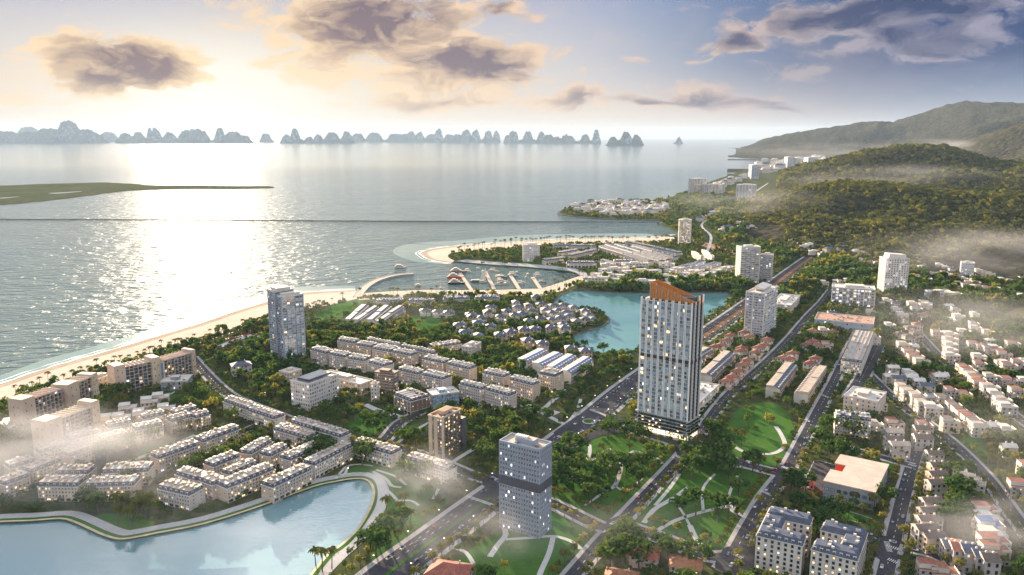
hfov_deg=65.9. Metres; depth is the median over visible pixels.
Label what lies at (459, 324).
villa
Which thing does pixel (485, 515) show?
street tree
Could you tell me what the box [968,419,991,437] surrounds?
shophouse
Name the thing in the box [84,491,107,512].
broadleaf tree
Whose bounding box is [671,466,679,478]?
street tree
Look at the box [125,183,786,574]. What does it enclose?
footpath
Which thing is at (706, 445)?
broadleaf tree
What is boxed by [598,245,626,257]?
terrace block
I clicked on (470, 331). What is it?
villa
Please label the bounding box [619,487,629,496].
street tree
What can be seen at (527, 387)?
apartment block
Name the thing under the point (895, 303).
shophouse
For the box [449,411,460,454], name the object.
window
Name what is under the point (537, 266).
quay path
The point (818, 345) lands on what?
villa
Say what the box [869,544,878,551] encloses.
street tree
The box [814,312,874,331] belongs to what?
market hall
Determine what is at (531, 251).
shore tower
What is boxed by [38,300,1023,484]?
town planting
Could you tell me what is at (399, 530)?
street tree
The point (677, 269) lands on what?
apartment block
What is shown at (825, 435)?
broadleaf tree
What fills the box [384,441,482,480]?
garden street
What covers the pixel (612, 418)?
broadleaf tree
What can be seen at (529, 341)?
villa
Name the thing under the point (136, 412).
villa
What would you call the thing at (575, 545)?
street tree
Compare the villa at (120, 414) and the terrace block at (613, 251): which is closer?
the villa at (120, 414)
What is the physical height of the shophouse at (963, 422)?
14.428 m
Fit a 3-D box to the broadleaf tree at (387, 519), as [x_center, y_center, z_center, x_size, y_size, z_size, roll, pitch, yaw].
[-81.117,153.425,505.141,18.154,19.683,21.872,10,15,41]
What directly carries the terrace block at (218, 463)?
on the ground at (766, 179)
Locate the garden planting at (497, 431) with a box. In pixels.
[0,380,1023,574]
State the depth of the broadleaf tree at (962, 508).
521.36 m
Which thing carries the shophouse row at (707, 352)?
on the ground at (766, 179)
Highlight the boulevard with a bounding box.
[363,257,813,574]
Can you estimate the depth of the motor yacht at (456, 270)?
1507.56 m
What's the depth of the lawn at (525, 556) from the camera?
574.99 m
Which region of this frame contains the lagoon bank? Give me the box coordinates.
[553,290,731,354]
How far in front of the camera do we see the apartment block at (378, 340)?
921.63 m
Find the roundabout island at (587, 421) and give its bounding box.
[582,419,596,423]
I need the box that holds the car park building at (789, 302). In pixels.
[777,293,800,311]
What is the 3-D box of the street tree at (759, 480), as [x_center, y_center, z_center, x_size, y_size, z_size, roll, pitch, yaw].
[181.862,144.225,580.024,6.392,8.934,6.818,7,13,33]
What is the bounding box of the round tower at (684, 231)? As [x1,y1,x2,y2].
[678,218,691,244]
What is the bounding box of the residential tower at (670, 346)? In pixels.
[634,279,704,440]
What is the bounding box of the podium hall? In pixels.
[699,381,718,411]
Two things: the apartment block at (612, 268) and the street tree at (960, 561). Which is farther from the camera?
the apartment block at (612, 268)
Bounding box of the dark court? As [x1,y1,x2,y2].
[802,461,898,504]
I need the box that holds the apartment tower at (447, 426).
[428,405,466,458]
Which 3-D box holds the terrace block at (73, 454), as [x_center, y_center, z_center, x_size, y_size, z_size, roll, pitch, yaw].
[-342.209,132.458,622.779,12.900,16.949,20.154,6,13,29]
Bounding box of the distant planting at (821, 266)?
[304,190,1023,310]
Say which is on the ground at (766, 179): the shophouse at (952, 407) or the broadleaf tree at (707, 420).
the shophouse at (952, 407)
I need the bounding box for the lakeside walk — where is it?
[0,472,388,574]
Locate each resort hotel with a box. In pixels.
[7,387,63,432]
[30,398,101,448]
[51,372,98,409]
[107,354,161,394]
[160,347,196,378]
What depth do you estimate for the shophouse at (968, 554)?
468.42 m
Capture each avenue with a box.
[731,332,854,545]
[842,345,883,397]
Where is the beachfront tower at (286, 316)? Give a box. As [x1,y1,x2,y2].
[267,285,305,358]
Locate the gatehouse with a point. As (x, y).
(811, 485)
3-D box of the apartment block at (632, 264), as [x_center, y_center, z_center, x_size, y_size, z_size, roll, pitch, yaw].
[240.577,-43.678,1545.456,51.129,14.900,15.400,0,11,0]
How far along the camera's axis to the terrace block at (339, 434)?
657.99 m
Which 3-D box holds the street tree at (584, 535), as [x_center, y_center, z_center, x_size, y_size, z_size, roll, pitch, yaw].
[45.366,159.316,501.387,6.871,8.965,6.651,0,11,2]
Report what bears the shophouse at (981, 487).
on the ground at (766, 179)
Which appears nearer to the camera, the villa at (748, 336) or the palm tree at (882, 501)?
the palm tree at (882, 501)
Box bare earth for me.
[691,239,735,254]
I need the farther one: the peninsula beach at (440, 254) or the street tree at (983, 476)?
the peninsula beach at (440, 254)
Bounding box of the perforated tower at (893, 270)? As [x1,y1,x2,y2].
[877,252,909,294]
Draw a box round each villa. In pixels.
[0,421,16,431]
[1,417,14,424]
[101,412,117,428]
[111,411,131,419]
[118,402,137,414]
[132,407,151,421]
[140,395,158,409]
[152,391,169,402]
[157,402,175,415]
[419,307,430,315]
[432,309,443,317]
[443,310,454,317]
[453,321,465,330]
[463,328,472,334]
[467,313,478,321]
[472,319,484,328]
[473,331,483,337]
[476,314,486,321]
[482,309,493,317]
[485,304,496,312]
[485,323,495,329]
[494,331,506,343]
[495,313,507,321]
[502,308,512,315]
[504,327,517,340]
[509,313,521,320]
[512,300,519,305]
[512,304,523,312]
[517,311,528,316]
[518,325,530,336]
[520,336,534,348]
[523,318,533,323]
[524,302,533,309]
[526,308,538,315]
[529,324,540,333]
[530,294,541,301]
[535,302,546,309]
[535,339,549,349]
[536,316,546,320]
[540,307,549,314]
[544,323,556,333]
[546,309,558,317]
[546,317,556,323]
[547,302,559,309]
[552,307,563,314]
[555,315,566,322]
[558,302,569,309]
[558,323,571,335]
[561,309,571,314]
[564,344,577,355]
[565,313,574,320]
[568,305,578,312]
[570,318,581,326]
[578,346,592,357]
[579,308,589,315]
[579,315,589,324]
[583,312,594,316]
[589,315,596,324]
[708,343,720,354]
[717,342,727,349]
[718,376,734,390]
[719,337,732,347]
[723,372,739,385]
[724,333,736,341]
[730,367,744,379]
[733,347,746,358]
[735,344,747,353]
[735,361,750,372]
[737,329,750,339]
[740,356,754,368]
[742,333,755,343]
[749,349,763,360]
[752,344,765,354]
[759,342,770,352]
[760,336,773,344]
[777,353,786,362]
[781,355,795,362]
[786,349,799,360]
[799,341,813,351]
[803,359,817,371]
[807,327,818,337]
[807,338,819,343]
[809,354,822,364]
[813,342,822,349]
[826,329,838,338]
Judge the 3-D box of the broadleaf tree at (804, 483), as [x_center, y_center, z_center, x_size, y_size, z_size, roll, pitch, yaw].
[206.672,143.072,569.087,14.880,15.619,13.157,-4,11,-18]
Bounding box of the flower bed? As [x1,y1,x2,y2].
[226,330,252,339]
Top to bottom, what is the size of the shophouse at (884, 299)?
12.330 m
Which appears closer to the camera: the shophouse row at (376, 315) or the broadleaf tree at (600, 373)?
the broadleaf tree at (600, 373)
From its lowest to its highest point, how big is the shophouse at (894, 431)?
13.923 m
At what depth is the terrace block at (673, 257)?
1649.54 m
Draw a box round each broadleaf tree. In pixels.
[72,487,96,507]
[75,484,97,503]
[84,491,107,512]
[90,438,113,463]
[91,440,120,461]
[103,438,122,460]
[118,469,139,475]
[119,432,137,456]
[298,447,317,461]
[309,436,331,445]
[311,433,337,450]
[332,392,347,407]
[340,403,351,415]
[345,405,360,420]
[351,444,373,466]
[353,436,376,461]
[355,528,370,545]
[359,409,371,418]
[361,525,391,556]
[364,417,380,433]
[367,522,390,541]
[369,412,382,419]
[371,512,401,532]
[375,410,386,421]
[384,404,398,418]
[388,509,408,532]
[393,506,412,527]
[394,458,414,479]
[396,426,411,442]
[404,427,420,446]
[404,463,421,481]
[407,426,422,435]
[411,460,433,482]
[517,398,531,408]
[526,404,541,417]
[530,416,541,424]
[539,407,553,422]
[544,392,558,400]
[552,441,569,462]
[552,450,572,465]
[552,460,566,486]
[552,467,570,493]
[555,390,566,397]
[557,463,574,485]
[559,431,578,446]
[562,432,588,458]
[563,466,582,489]
[566,348,580,356]
[566,447,584,460]
[570,452,592,471]
[573,375,582,381]
[575,472,599,496]
[579,482,603,504]
[580,339,588,345]
[580,364,594,379]
[581,462,605,478]
[591,457,607,466]
[591,482,611,503]
[594,537,626,566]
[595,370,604,378]
[596,342,608,352]
[597,357,607,364]
[598,419,618,438]
[598,449,620,474]
[599,353,611,359]
[601,462,621,481]
[603,415,620,434]
[604,367,616,377]
[604,522,629,546]
[606,445,623,458]
[609,364,618,371]
[610,532,635,561]
[613,416,633,438]
[614,513,639,533]
[615,522,646,549]
[618,455,637,477]
[622,535,653,569]
[624,451,647,463]
[625,462,651,484]
[627,420,643,438]
[634,426,651,444]
[634,452,651,468]
[642,438,669,463]
[650,531,671,550]
[654,535,682,561]
[668,494,687,515]
[678,435,703,453]
[679,454,705,480]
[680,538,715,559]
[681,486,710,517]
[689,444,715,473]
[701,441,709,454]
[702,417,721,437]
[705,491,728,513]
[706,419,727,433]
[706,439,730,459]
[708,440,731,465]
[710,427,734,443]
[716,454,741,479]
[716,456,737,474]
[716,492,744,520]
[728,477,750,495]
[742,450,764,471]
[780,467,804,493]
[790,478,808,491]
[797,467,817,491]
[808,425,830,444]
[814,428,836,448]
[818,414,841,429]
[819,439,834,458]
[833,435,850,454]
[834,441,860,456]
[843,414,867,438]
[875,482,898,505]
[935,506,963,530]
[936,498,957,522]
[937,460,964,477]
[941,474,964,482]
[943,475,966,492]
[944,491,959,503]
[946,484,973,493]
[951,473,978,487]
[951,490,974,504]
[951,501,980,526]
[954,459,977,472]
[964,489,988,501]
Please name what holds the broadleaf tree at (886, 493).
on the ground at (766, 179)
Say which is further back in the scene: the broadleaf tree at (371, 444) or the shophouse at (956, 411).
the shophouse at (956, 411)
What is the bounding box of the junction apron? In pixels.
[482,410,907,574]
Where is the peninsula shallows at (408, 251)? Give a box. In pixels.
[393,233,661,263]
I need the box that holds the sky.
[0,0,1023,138]
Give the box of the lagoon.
[554,291,730,354]
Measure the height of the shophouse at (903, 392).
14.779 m
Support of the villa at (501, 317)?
on the ground at (766, 179)
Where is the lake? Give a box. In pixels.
[0,480,371,574]
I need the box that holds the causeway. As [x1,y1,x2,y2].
[3,219,623,221]
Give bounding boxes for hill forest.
[744,142,1023,276]
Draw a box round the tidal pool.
[0,191,81,198]
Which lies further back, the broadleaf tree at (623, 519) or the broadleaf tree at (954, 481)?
the broadleaf tree at (954, 481)
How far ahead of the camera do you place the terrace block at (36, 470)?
590.90 m
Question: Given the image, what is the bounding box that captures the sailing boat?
[479,271,485,282]
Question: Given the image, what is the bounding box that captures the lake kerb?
[0,478,374,574]
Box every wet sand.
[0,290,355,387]
[421,236,664,262]
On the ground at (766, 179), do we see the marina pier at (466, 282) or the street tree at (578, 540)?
the street tree at (578, 540)
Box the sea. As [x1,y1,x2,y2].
[0,139,761,374]
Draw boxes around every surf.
[0,289,354,383]
[415,234,675,263]
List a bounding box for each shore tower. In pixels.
[523,242,539,261]
[688,178,706,193]
[702,183,724,193]
[736,184,756,200]
[748,164,759,178]
[784,157,794,166]
[794,157,800,165]
[804,157,817,161]
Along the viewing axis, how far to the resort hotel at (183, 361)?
834.20 m
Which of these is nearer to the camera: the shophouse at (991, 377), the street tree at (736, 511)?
the street tree at (736, 511)
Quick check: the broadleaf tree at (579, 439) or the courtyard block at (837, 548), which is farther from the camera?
the broadleaf tree at (579, 439)
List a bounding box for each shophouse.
[818,326,829,334]
[820,280,828,287]
[821,340,833,352]
[865,309,875,314]
[870,419,884,435]
[873,334,880,344]
[882,297,891,301]
[882,372,898,385]
[882,434,905,450]
[883,402,887,411]
[883,426,904,435]
[884,322,896,327]
[884,416,904,430]
[885,364,900,373]
[887,439,911,458]
[889,374,906,387]
[890,300,899,307]
[891,306,902,314]
[894,330,905,338]
[894,382,912,396]
[895,311,908,317]
[895,340,912,352]
[897,315,909,325]
[899,387,921,403]
[901,333,915,343]
[901,347,919,356]
[901,368,916,374]
[903,324,917,332]
[903,372,918,384]
[906,301,917,305]
[906,352,925,362]
[907,391,926,407]
[909,330,923,341]
[910,306,922,314]
[910,521,940,547]
[911,321,923,332]
[911,343,919,349]
[911,376,926,388]
[911,423,931,434]
[911,432,934,450]
[912,357,930,364]
[913,398,926,414]
[914,419,934,433]
[914,513,944,530]
[915,504,943,513]
[915,557,949,574]
[917,311,930,320]
[917,381,936,394]
[918,302,929,311]
[918,495,944,505]
[919,529,947,553]
[921,302,932,309]
[921,400,943,418]
[923,477,949,496]
[924,448,944,463]
[925,393,939,402]
[925,468,948,478]
[926,460,948,472]
[930,329,941,339]
[931,372,946,384]
[931,560,960,574]
[934,393,952,404]
[935,371,949,379]
[937,536,952,563]
[939,415,960,433]
[941,330,958,338]
[941,335,958,344]
[941,340,958,348]
[941,351,960,364]
[942,303,953,310]
[942,346,958,353]
[942,385,957,400]
[943,415,958,433]
[944,400,962,414]
[947,538,963,569]
[948,267,955,270]
[950,306,960,312]
[950,404,966,414]
[951,313,965,321]
[952,469,975,477]
[953,408,973,418]
[955,362,972,371]
[956,328,970,337]
[957,389,972,399]
[957,540,978,572]
[958,366,977,379]
[960,413,981,431]
[961,471,980,483]
[963,370,982,379]
[965,340,980,349]
[965,416,986,432]
[965,476,985,496]
[967,374,986,381]
[968,320,979,326]
[968,324,981,332]
[968,377,987,391]
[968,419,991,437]
[969,311,979,316]
[969,500,1000,520]
[970,352,987,361]
[971,509,1003,527]
[971,545,986,574]
[972,359,987,370]
[973,515,1006,535]
[975,343,983,350]
[975,530,1011,548]
[976,524,1008,538]
[977,538,1011,566]
[978,382,1001,395]
[978,550,1001,574]
[980,270,985,275]
[981,328,994,337]
[981,344,991,354]
[982,371,998,384]
[983,337,995,343]
[984,271,995,276]
[985,388,1004,400]
[986,420,999,433]
[988,344,1003,349]
[989,347,999,358]
[991,395,1012,410]
[993,359,1000,369]
[994,350,1012,359]
[996,400,1018,418]
[997,423,1016,438]
[998,375,1018,388]
[998,441,1018,457]
[999,361,1018,369]
[1004,339,1021,351]
[1005,477,1023,499]
[1006,385,1023,398]
[1010,358,1023,370]
[1015,459,1023,473]
[1016,376,1023,385]
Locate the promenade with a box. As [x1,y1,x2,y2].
[359,276,585,299]
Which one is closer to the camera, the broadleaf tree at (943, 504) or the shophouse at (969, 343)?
the broadleaf tree at (943, 504)
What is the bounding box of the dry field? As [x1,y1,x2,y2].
[1005,307,1023,323]
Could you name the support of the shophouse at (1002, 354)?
on the ground at (766, 179)
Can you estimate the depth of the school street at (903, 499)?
553.09 m
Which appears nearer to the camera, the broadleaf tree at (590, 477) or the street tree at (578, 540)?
the street tree at (578, 540)
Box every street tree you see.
[346,563,355,571]
[355,554,366,567]
[364,544,375,560]
[393,528,402,540]
[402,443,410,450]
[406,524,413,534]
[421,509,429,522]
[427,550,438,558]
[436,499,444,510]
[436,541,447,558]
[444,535,454,551]
[452,487,462,494]
[454,532,462,544]
[462,527,471,538]
[468,518,479,531]
[469,470,477,477]
[470,480,476,486]
[475,473,483,484]
[478,511,488,526]
[485,505,495,513]
[491,499,498,513]
[547,564,558,574]
[551,503,558,512]
[552,486,558,497]
[553,559,562,572]
[559,547,571,565]
[560,487,569,501]
[560,506,568,517]
[567,509,578,516]
[567,543,577,552]
[571,493,579,505]
[572,537,582,551]
[578,531,588,544]
[579,515,589,522]
[580,565,590,574]
[585,525,595,537]
[586,560,593,567]
[591,503,600,516]
[592,550,602,557]
[601,505,612,514]
[611,502,617,509]
[616,497,624,503]
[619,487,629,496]
[624,484,633,497]
[630,481,638,492]
[633,507,643,522]
[636,475,643,487]
[638,502,647,507]
[643,495,651,507]
[645,526,657,541]
[647,490,658,502]
[647,514,657,526]
[649,463,656,468]
[657,481,667,491]
[661,474,669,480]
[661,519,669,531]
[668,444,675,456]
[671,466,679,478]
[672,522,682,535]
[672,538,683,552]
[686,531,693,538]
[699,532,708,544]
[712,538,722,548]
[719,534,727,541]
[723,526,732,533]
[726,522,734,527]
[729,514,738,521]
[731,548,742,558]
[732,558,744,572]
[733,508,743,519]
[743,491,752,501]
[745,540,754,552]
[748,487,756,493]
[748,531,756,544]
[755,478,763,484]
[755,519,761,527]
[758,473,766,481]
[758,513,765,519]
[762,467,771,474]
[765,503,774,508]
[770,492,779,498]
[778,481,786,488]
[797,454,806,461]
[801,447,809,453]
[863,568,874,574]
[864,560,873,567]
[865,518,875,531]
[866,548,877,558]
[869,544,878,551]
[871,539,880,545]
[874,531,883,540]
[877,511,887,522]
[881,506,889,518]
[887,475,897,481]
[890,471,899,477]
[894,456,904,464]
[896,565,905,573]
[897,524,908,538]
[900,560,908,571]
[902,544,913,557]
[907,538,918,553]
[908,506,915,512]
[908,512,916,520]
[910,495,917,502]
[911,503,919,507]
[912,486,921,492]
[913,491,922,501]
[914,480,923,486]
[915,475,925,486]
[918,467,928,478]
[924,543,937,555]
[939,554,950,561]
[953,557,966,570]
[971,568,983,574]
[979,473,988,480]
[986,483,996,495]
[998,503,1007,511]
[1003,509,1012,520]
[1006,513,1019,527]
[1013,522,1022,534]
[1015,528,1023,540]
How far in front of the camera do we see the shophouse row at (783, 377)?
804.31 m
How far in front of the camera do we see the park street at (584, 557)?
633.48 m
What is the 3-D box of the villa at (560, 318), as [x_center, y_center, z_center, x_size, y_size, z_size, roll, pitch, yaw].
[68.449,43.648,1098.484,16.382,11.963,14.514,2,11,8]
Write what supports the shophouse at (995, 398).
on the ground at (766, 179)
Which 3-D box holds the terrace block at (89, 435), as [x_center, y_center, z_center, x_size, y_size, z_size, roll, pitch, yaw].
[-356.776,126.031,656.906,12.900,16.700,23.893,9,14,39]
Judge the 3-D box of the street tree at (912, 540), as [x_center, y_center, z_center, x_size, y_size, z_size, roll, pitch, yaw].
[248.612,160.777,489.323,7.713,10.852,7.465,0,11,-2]
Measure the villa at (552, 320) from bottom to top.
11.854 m
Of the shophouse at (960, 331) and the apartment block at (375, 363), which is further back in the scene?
the shophouse at (960, 331)
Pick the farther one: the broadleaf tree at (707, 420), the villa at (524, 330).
the villa at (524, 330)
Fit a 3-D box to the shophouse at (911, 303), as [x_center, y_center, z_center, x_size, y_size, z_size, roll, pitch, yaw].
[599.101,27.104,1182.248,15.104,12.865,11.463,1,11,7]
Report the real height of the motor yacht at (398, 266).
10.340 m
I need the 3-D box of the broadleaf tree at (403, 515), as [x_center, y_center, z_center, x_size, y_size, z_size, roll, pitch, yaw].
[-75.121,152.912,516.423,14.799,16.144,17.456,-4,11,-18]
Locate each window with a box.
[268,291,305,358]
[291,375,338,405]
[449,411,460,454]
[500,442,550,537]
[638,300,688,433]
[745,288,777,336]
[748,252,758,280]
[787,521,812,557]
[822,536,867,571]
[877,258,908,294]
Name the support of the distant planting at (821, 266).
on the ground at (766, 179)
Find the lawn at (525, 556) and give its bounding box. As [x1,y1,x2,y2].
[21,242,986,574]
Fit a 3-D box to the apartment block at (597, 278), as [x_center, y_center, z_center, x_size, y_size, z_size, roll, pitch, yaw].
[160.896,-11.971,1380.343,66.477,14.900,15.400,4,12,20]
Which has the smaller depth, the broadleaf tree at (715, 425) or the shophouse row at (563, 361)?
the broadleaf tree at (715, 425)
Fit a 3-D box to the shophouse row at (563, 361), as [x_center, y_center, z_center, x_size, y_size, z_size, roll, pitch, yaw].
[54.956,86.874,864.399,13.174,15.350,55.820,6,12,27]
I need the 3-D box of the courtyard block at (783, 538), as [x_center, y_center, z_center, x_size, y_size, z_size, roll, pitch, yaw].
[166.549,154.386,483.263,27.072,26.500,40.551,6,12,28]
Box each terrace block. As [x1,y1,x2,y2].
[0,470,30,498]
[4,454,34,474]
[22,456,60,483]
[33,438,68,460]
[37,474,87,500]
[56,463,96,478]
[60,441,94,464]
[64,426,99,447]
[84,473,141,501]
[97,428,128,454]
[101,461,155,485]
[104,416,132,432]
[131,418,163,441]
[139,409,165,426]
[150,438,200,472]
[157,478,205,510]
[165,410,192,433]
[170,403,197,414]
[174,465,206,482]
[191,409,210,429]
[194,423,240,452]
[197,471,224,499]
[203,449,240,474]
[216,462,275,503]
[220,458,257,476]
[223,395,256,420]
[238,436,272,463]
[247,404,285,428]
[259,442,288,468]
[260,463,312,503]
[273,422,317,447]
[279,440,321,469]
[290,415,321,429]
[302,440,352,478]
[314,423,350,442]
[353,436,401,467]
[376,297,402,305]
[405,451,456,485]
[408,297,434,305]
[443,295,469,302]
[475,294,499,302]
[542,256,564,264]
[553,243,595,249]
[557,248,578,255]
[566,260,596,267]
[567,249,596,258]
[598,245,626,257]
[599,259,619,266]
[604,243,636,253]
[613,258,634,264]
[614,243,643,251]
[623,252,653,265]
[625,240,654,247]
[631,244,654,251]
[633,251,664,264]
[641,250,671,261]
[652,246,682,254]
[652,250,678,261]
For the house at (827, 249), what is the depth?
1706.32 m
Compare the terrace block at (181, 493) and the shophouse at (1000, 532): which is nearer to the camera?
the shophouse at (1000, 532)
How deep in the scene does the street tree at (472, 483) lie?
576.40 m
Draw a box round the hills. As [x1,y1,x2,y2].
[727,100,1023,279]
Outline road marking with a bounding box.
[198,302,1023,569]
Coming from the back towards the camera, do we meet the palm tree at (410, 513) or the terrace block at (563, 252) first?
the terrace block at (563, 252)
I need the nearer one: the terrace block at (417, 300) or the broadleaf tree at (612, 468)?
the broadleaf tree at (612, 468)
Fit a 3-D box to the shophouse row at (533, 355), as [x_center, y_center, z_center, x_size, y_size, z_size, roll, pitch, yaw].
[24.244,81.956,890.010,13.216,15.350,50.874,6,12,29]
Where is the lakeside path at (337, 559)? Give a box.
[321,472,387,571]
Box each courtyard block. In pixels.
[754,505,813,574]
[809,518,867,574]
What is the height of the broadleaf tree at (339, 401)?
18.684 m
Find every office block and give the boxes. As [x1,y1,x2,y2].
[290,369,339,410]
[831,283,875,308]
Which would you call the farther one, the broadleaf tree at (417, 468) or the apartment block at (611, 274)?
the apartment block at (611, 274)
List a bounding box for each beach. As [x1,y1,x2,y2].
[0,291,356,399]
[427,237,673,261]
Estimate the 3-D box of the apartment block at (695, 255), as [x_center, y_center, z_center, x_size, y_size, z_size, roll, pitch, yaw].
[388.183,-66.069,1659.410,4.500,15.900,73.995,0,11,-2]
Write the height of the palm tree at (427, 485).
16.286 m
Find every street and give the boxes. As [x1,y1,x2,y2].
[196,357,421,441]
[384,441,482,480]
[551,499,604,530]
[565,289,831,574]
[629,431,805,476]
[639,526,720,560]
[851,448,914,466]
[867,535,969,574]
[872,374,1023,536]
[876,418,931,574]
[909,322,1023,424]
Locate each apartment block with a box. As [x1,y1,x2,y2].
[279,366,301,382]
[310,345,333,366]
[327,369,372,395]
[328,349,351,370]
[337,336,359,352]
[348,353,371,375]
[355,340,376,357]
[366,336,400,346]
[368,357,393,379]
[370,380,379,401]
[372,343,397,360]
[374,368,398,394]
[391,347,418,366]
[398,364,424,388]
[401,343,437,366]
[421,369,451,391]
[422,354,449,372]
[426,386,458,409]
[428,339,461,351]
[446,358,476,379]
[458,379,486,406]
[462,341,480,357]
[482,367,510,387]
[485,384,516,412]
[509,374,539,401]
[538,367,563,391]
[585,276,619,284]
[590,272,624,277]
[598,266,629,272]
[600,262,615,267]
[621,261,648,268]
[622,268,661,275]
[635,278,654,283]
[659,261,674,268]
[664,266,685,273]
[679,261,705,270]
[679,268,702,274]
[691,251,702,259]
[695,262,720,272]
[699,270,717,278]
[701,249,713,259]
[712,265,734,271]
[833,409,871,438]
[840,330,873,375]
[843,386,886,414]
[924,289,954,302]
[959,260,974,274]
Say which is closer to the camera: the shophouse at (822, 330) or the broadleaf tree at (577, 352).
the broadleaf tree at (577, 352)
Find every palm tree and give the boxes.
[107,491,124,516]
[111,505,123,525]
[119,493,131,513]
[121,506,135,527]
[127,498,142,521]
[132,490,145,513]
[139,494,152,517]
[143,491,154,509]
[183,420,191,435]
[307,545,318,565]
[314,547,329,571]
[326,545,338,568]
[380,494,391,513]
[392,501,405,508]
[398,491,411,503]
[408,509,416,524]
[420,482,432,503]
[430,477,440,495]
[596,443,606,449]
[613,463,621,481]
[625,433,633,441]
[731,428,738,443]
[737,428,747,446]
[754,494,765,513]
[834,494,845,505]
[858,503,868,520]
[867,493,880,511]
[872,521,886,544]
[876,499,887,517]
[980,433,990,448]
[984,427,993,441]
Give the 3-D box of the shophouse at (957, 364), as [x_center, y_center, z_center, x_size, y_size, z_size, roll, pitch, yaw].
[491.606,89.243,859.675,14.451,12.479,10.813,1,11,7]
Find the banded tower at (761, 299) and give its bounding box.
[744,282,777,337]
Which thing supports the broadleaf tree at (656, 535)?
on the ground at (766, 179)
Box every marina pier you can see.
[458,273,472,289]
[486,271,495,288]
[509,275,520,288]
[531,277,541,288]
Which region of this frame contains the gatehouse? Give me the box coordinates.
[806,480,815,489]
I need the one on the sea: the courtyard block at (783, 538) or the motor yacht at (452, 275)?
the motor yacht at (452, 275)
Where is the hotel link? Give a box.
[97,372,108,390]
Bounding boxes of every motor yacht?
[394,264,406,267]
[447,273,464,277]
[448,278,464,283]
[450,267,466,272]
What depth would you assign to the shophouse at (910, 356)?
891.94 m
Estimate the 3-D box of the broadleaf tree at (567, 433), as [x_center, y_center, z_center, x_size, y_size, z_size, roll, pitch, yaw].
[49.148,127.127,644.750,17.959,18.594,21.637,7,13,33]
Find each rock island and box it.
[0,120,108,143]
[17,126,37,133]
[101,131,117,141]
[115,127,253,142]
[259,133,273,141]
[280,128,354,142]
[352,131,434,141]
[433,128,500,142]
[503,131,544,142]
[539,130,600,143]
[605,131,643,145]
[673,137,682,143]
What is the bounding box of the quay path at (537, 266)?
[458,259,586,275]
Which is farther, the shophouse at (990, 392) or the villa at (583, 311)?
the villa at (583, 311)
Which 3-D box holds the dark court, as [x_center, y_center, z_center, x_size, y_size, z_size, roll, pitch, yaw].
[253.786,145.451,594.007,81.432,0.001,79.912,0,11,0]
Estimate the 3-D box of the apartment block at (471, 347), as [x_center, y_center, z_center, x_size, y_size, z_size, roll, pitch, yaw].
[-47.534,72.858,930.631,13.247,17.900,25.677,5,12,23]
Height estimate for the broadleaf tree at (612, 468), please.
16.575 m
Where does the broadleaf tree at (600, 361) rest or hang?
on the ground at (766, 179)
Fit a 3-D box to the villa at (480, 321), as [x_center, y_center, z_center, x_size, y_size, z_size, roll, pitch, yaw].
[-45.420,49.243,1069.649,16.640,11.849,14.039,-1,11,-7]
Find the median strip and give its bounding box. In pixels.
[384,257,812,574]
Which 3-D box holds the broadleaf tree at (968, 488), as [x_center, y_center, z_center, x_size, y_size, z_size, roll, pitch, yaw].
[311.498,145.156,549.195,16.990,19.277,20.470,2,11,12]
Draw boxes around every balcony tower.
[735,244,760,282]
[759,252,773,281]
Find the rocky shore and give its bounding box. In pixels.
[557,210,663,223]
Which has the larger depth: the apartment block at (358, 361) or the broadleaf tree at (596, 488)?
the apartment block at (358, 361)
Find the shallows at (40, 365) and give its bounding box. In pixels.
[0,286,354,384]
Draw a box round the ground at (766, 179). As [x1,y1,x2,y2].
[0,147,1023,574]
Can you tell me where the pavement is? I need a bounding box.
[196,257,1023,574]
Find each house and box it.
[160,374,192,390]
[230,359,251,376]
[393,388,428,414]
[423,558,474,574]
[604,566,639,574]
[628,544,660,568]
[668,554,702,574]
[696,216,703,221]
[761,158,768,161]
[761,167,769,172]
[762,162,769,167]
[771,167,780,171]
[774,163,783,168]
[799,244,808,249]
[808,249,817,254]
[822,246,835,251]
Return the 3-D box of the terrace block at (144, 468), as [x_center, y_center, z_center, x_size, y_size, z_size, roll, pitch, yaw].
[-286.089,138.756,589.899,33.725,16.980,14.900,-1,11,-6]
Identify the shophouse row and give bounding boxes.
[345,304,369,321]
[354,306,378,322]
[367,305,392,322]
[376,305,405,323]
[517,348,548,368]
[532,351,562,375]
[546,353,577,369]
[561,356,593,383]
[701,346,713,365]
[701,350,735,382]
[765,361,797,399]
[793,365,826,403]
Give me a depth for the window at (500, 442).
512.58 m
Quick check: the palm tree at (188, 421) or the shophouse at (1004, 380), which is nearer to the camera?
the palm tree at (188, 421)
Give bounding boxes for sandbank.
[0,182,273,204]
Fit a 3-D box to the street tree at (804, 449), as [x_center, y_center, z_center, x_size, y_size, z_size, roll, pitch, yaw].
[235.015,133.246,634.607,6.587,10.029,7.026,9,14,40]
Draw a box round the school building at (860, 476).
[823,454,888,509]
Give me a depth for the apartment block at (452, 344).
944.06 m
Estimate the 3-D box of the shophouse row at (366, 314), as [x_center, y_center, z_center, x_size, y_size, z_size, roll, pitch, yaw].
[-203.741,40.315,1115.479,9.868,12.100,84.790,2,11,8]
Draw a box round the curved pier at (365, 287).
[353,272,413,296]
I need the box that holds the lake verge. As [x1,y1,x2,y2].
[0,476,377,574]
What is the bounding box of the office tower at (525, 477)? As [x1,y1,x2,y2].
[499,433,551,538]

